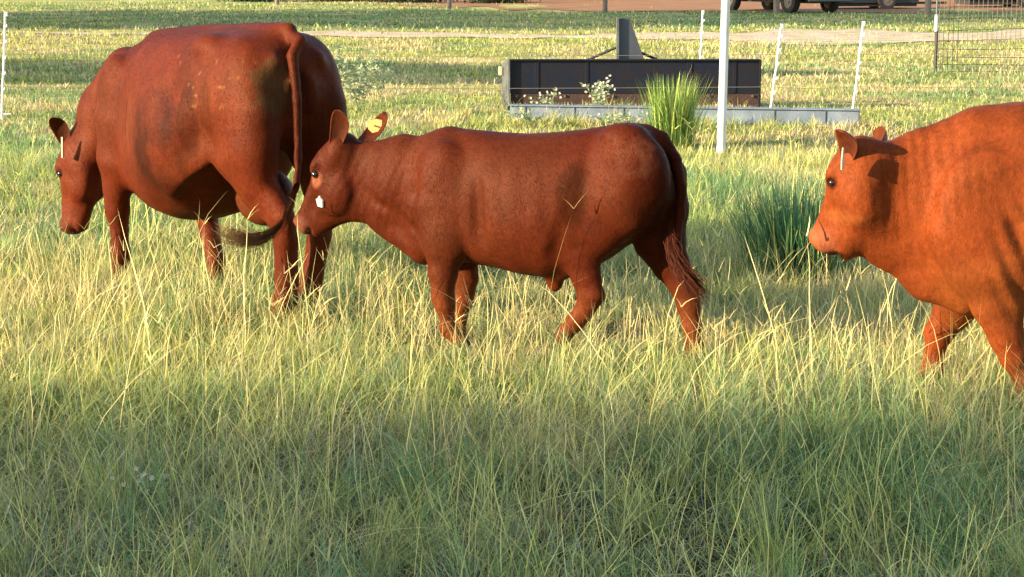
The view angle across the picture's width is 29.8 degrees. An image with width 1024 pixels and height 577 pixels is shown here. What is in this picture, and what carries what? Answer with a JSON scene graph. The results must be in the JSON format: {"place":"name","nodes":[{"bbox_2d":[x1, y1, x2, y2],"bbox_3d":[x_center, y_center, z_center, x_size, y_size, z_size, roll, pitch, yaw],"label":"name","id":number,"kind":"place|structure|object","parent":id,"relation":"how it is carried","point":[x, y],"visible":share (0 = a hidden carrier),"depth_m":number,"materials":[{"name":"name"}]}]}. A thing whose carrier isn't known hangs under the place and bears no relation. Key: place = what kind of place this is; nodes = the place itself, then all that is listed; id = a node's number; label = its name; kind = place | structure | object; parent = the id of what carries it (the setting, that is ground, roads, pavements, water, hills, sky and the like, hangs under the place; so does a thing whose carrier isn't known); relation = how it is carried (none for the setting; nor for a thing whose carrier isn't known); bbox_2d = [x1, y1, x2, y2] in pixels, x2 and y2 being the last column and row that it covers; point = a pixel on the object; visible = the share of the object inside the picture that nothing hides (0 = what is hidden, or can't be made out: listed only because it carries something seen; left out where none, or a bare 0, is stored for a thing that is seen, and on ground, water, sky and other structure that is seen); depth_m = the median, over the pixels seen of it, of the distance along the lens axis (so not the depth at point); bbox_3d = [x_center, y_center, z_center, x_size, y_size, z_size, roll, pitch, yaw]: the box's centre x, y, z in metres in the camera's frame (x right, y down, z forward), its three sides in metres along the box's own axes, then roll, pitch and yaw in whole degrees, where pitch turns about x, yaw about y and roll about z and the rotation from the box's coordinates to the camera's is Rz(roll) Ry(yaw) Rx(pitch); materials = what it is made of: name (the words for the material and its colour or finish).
{"place":"outdoors","nodes":[
{"label":"outdoors","id":0,"kind":"place"},
{"bbox_2d":[0,0,1023,576],"bbox_3d":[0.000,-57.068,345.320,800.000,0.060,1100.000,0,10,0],"label":"ground","id":1,"kind":"structure","parent":0,"point":[506,26],"depth_m":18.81,"materials":[{"name":"green plant"}]},
{"bbox_2d":[1,12,10,118],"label":"fence post","id":2,"kind":"object","parent":1,"relation":"on","point":[4,58],"visible":1,"depth_m":21.46,"materials":[{"name":"white plastic"}]},
{"bbox_2d":[110,466,168,516],"bbox_3d":[-1.179,0.645,6.149,0.138,0.165,0.161,9,13,42],"label":"weed","id":3,"kind":"object","parent":1,"relation":"on","point":[149,481],"visible":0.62,"depth_m":6.13,"materials":[{"name":"green plant"}]},
{"bbox_2d":[49,22,347,324],"bbox_3d":[-1.633,-0.670,10.102,0.908,1.491,2.531,-6,11,-31],"label":"cow","id":4,"kind":"object","parent":1,"relation":"on","point":[183,122],"visible":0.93,"depth_m":9.46},
{"bbox_2d":[216,0,284,1],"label":"bush","id":5,"kind":"object","parent":1,"relation":"on","point":[252,0],"visible":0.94,"depth_m":83.65,"materials":[{"name":"green plant"}]},
{"bbox_2d":[296,0,379,1],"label":"bush","id":6,"kind":"object","parent":1,"relation":"on","point":[335,0],"visible":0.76,"depth_m":82.88,"materials":[{"name":"green plant"}]},
{"bbox_2d":[332,46,383,111],"bbox_3d":[-1.798,-2.438,22.448,0.845,0.773,0.515,-9,13,-44],"label":"weed","id":7,"kind":"object","parent":1,"relation":"on","point":[357,92],"visible":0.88,"depth_m":22.36,"materials":[{"name":"green plant"}]},
{"bbox_2d":[364,54,393,96],"bbox_3d":[-1.691,-2.706,24.616,0.390,0.569,0.510,0,10,0],"label":"weed","id":8,"kind":"object","parent":1,"relation":"on","point":[382,85],"visible":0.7,"depth_m":24.61,"materials":[{"name":"green plant"}]},
{"bbox_2d":[367,0,469,2],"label":"bush","id":9,"kind":"object","parent":1,"relation":"on","point":[408,1],"visible":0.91,"depth_m":80.48,"materials":[{"name":"green plant"}]},
{"bbox_2d":[447,0,451,9],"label":"wooden post","id":10,"kind":"object","parent":1,"relation":"on","point":[449,4],"visible":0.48,"depth_m":69.05,"materials":[{"name":"grey wood"}]},
{"bbox_2d":[453,0,540,3],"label":"bush","id":11,"kind":"object","parent":1,"relation":"on","point":[493,1],"visible":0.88,"depth_m":79.77,"materials":[{"name":"green plant"}]},
{"bbox_2d":[293,110,715,362],"bbox_3d":[-0.063,-0.238,8.656,2.138,1.112,0.496,5,11,27],"label":"calf","id":12,"kind":"object","parent":1,"relation":"on","point":[452,208],"visible":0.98,"depth_m":8.40},
{"bbox_2d":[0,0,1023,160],"bbox_3d":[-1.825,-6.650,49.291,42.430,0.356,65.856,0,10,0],"label":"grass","id":13,"kind":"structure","parent":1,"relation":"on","point":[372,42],"depth_m":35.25,"materials":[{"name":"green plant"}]},
{"bbox_2d":[0,29,1023,44],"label":"gravel drive","id":14,"kind":"structure","parent":1,"relation":"on","point":[793,35],"depth_m":45.27,"materials":[{"name":"beige gravel"}]},
{"bbox_2d":[499,104,554,125],"bbox_3d":[0.150,-1.812,20.243,0.519,0.239,0.373,-8,13,-39],"label":"weed","id":15,"kind":"object","parent":1,"relation":"on","point":[523,112],"visible":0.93,"depth_m":20.25,"materials":[{"name":"green plant"}]},
{"bbox_2d":[523,87,561,103],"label":"weed","id":16,"kind":"object","parent":1,"relation":"on","point":[543,101],"visible":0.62,"depth_m":21.59,"materials":[{"name":"green"}]},
{"bbox_2d":[579,75,615,104],"bbox_3d":[0.987,-2.158,21.477,0.361,0.486,0.509,-4,10,-21],"label":"weed","id":17,"kind":"object","parent":1,"relation":"on","point":[599,93],"visible":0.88,"depth_m":21.50,"materials":[{"name":"green"}]},
{"bbox_2d":[603,0,607,12],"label":"wooden post","id":18,"kind":"object","parent":1,"relation":"on","point":[605,6],"visible":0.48,"depth_m":65.36,"materials":[{"name":"grey wood"}]},
{"bbox_2d":[587,110,647,125],"bbox_3d":[1.073,-1.762,20.019,0.488,0.216,0.579,5,11,29],"label":"weed","id":19,"kind":"object","parent":1,"relation":"on","point":[619,117],"visible":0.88,"depth_m":20.01,"materials":[{"name":"green"}]},
{"bbox_2d":[499,17,761,106],"bbox_3d":[1.399,-2.707,23.053,3.122,1.092,0.479,0,10,0],"label":"box scraper","id":20,"kind":"object","parent":1,"relation":"on","point":[565,77],"visible":0.91,"depth_m":22.90,"materials":[{"name":"paint"}]},
{"bbox_2d":[592,69,716,148],"bbox_3d":[1.586,-1.693,18.160,1.432,0.870,1.214,-8,12,-39],"label":"grass tussock","id":21,"kind":"object","parent":1,"relation":"on","point":[671,111],"depth_m":18.11,"materials":[{"name":"green plant"}]},
{"bbox_2d":[285,0,1023,12],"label":"bare earth lot","id":22,"kind":"structure","parent":1,"relation":"on","point":[647,5],"depth_m":74.30,"materials":[{"name":"brown soil"}]},
{"bbox_2d":[730,0,852,12],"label":"pickup truck","id":23,"kind":"object","parent":22,"relation":"on","point":[792,6],"visible":0.9,"depth_m":65.27,"materials":[{"name":"black paint"}]},
{"bbox_2d":[839,0,945,8],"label":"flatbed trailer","id":24,"kind":"object","parent":22,"relation":"on","point":[886,4],"visible":0.93,"depth_m":70.13,"materials":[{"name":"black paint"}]},
{"bbox_2d":[955,0,1023,6],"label":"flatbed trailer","id":25,"kind":"object","parent":22,"relation":"on","point":[1000,2],"visible":0.9,"depth_m":72.73,"materials":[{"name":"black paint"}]},
{"bbox_2d":[507,104,859,126],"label":"steel beam","id":26,"kind":"structure","parent":1,"relation":"on","point":[823,115],"depth_m":20.70,"materials":[{"name":"grey metal"}]},
{"bbox_2d":[699,10,704,58],"bbox_3d":[2.589,-3.229,26.126,0.112,1.090,0.032,0,10,0],"label":"fence post","id":27,"kind":"object","parent":1,"relation":"on","point":[702,32],"visible":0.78,"depth_m":26.08,"materials":[{"name":"white plastic"}]},
{"bbox_2d":[716,0,729,152],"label":"pole","id":28,"kind":"object","parent":1,"relation":"on","point":[723,68],"visible":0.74,"depth_m":17.70,"materials":[{"name":"white plastic"}]},
{"bbox_2d":[773,0,779,14],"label":"wooden post","id":29,"kind":"object","parent":1,"relation":"on","point":[776,6],"visible":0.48,"depth_m":62.94,"materials":[{"name":"grey wood"}]},
{"bbox_2d":[770,24,783,106],"bbox_3d":[2.946,-2.421,21.477,0.149,1.060,0.032,0,10,0],"label":"fence post","id":30,"kind":"object","parent":1,"relation":"on","point":[777,57],"visible":0.91,"depth_m":21.45,"materials":[{"name":"white plastic"}]},
{"bbox_2d":[0,54,1023,55],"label":"fence wire","id":31,"kind":"object","parent":30,"relation":"attached to","point":[628,55],"visible":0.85,"depth_m":21.45,"materials":[{"name":"grey metal"}]},
{"bbox_2d":[62,87,1003,88],"bbox_3d":[-5.011,-2.283,21.733,70.114,0.025,0.531,1,10,3],"label":"fence wire","id":32,"kind":"object","parent":30,"relation":"attached to","point":[640,87],"visible":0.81,"depth_m":21.51,"materials":[{"name":"grey metal"}]},
{"bbox_2d":[692,151,870,294],"bbox_3d":[1.494,-0.390,10.572,1.383,0.832,1.232,4,11,23],"label":"grass tussock","id":33,"kind":"object","parent":1,"relation":"on","point":[786,238],"depth_m":10.44,"materials":[{"name":"green plant"}]},
{"bbox_2d":[852,21,865,113],"bbox_3d":[3.865,-2.434,21.475,0.133,1.086,0.032,0,10,0],"label":"fence post","id":34,"kind":"object","parent":1,"relation":"on","point":[859,62],"visible":0.95,"depth_m":21.45,"materials":[{"name":"white plastic"}]},
{"bbox_2d":[809,102,1023,402],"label":"cow","id":35,"kind":"object","parent":1,"relation":"on","point":[933,213],"visible":0.97,"depth_m":7.51},
{"bbox_2d":[925,0,931,15],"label":"wooden post","id":36,"kind":"object","parent":1,"relation":"on","point":[928,7],"visible":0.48,"depth_m":61.13,"materials":[{"name":"grey wood"}]},
{"bbox_2d":[933,0,937,74],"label":"metal post","id":37,"kind":"object","parent":1,"relation":"on","point":[936,42],"visible":0.88,"depth_m":29.48,"materials":[{"name":"black"}]},
{"bbox_2d":[937,0,1023,73],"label":"wire fence","id":38,"kind":"object","parent":1,"relation":"on","point":[981,49],"visible":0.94,"depth_m":29.70,"materials":[{"name":"grey metal"}]}
]}

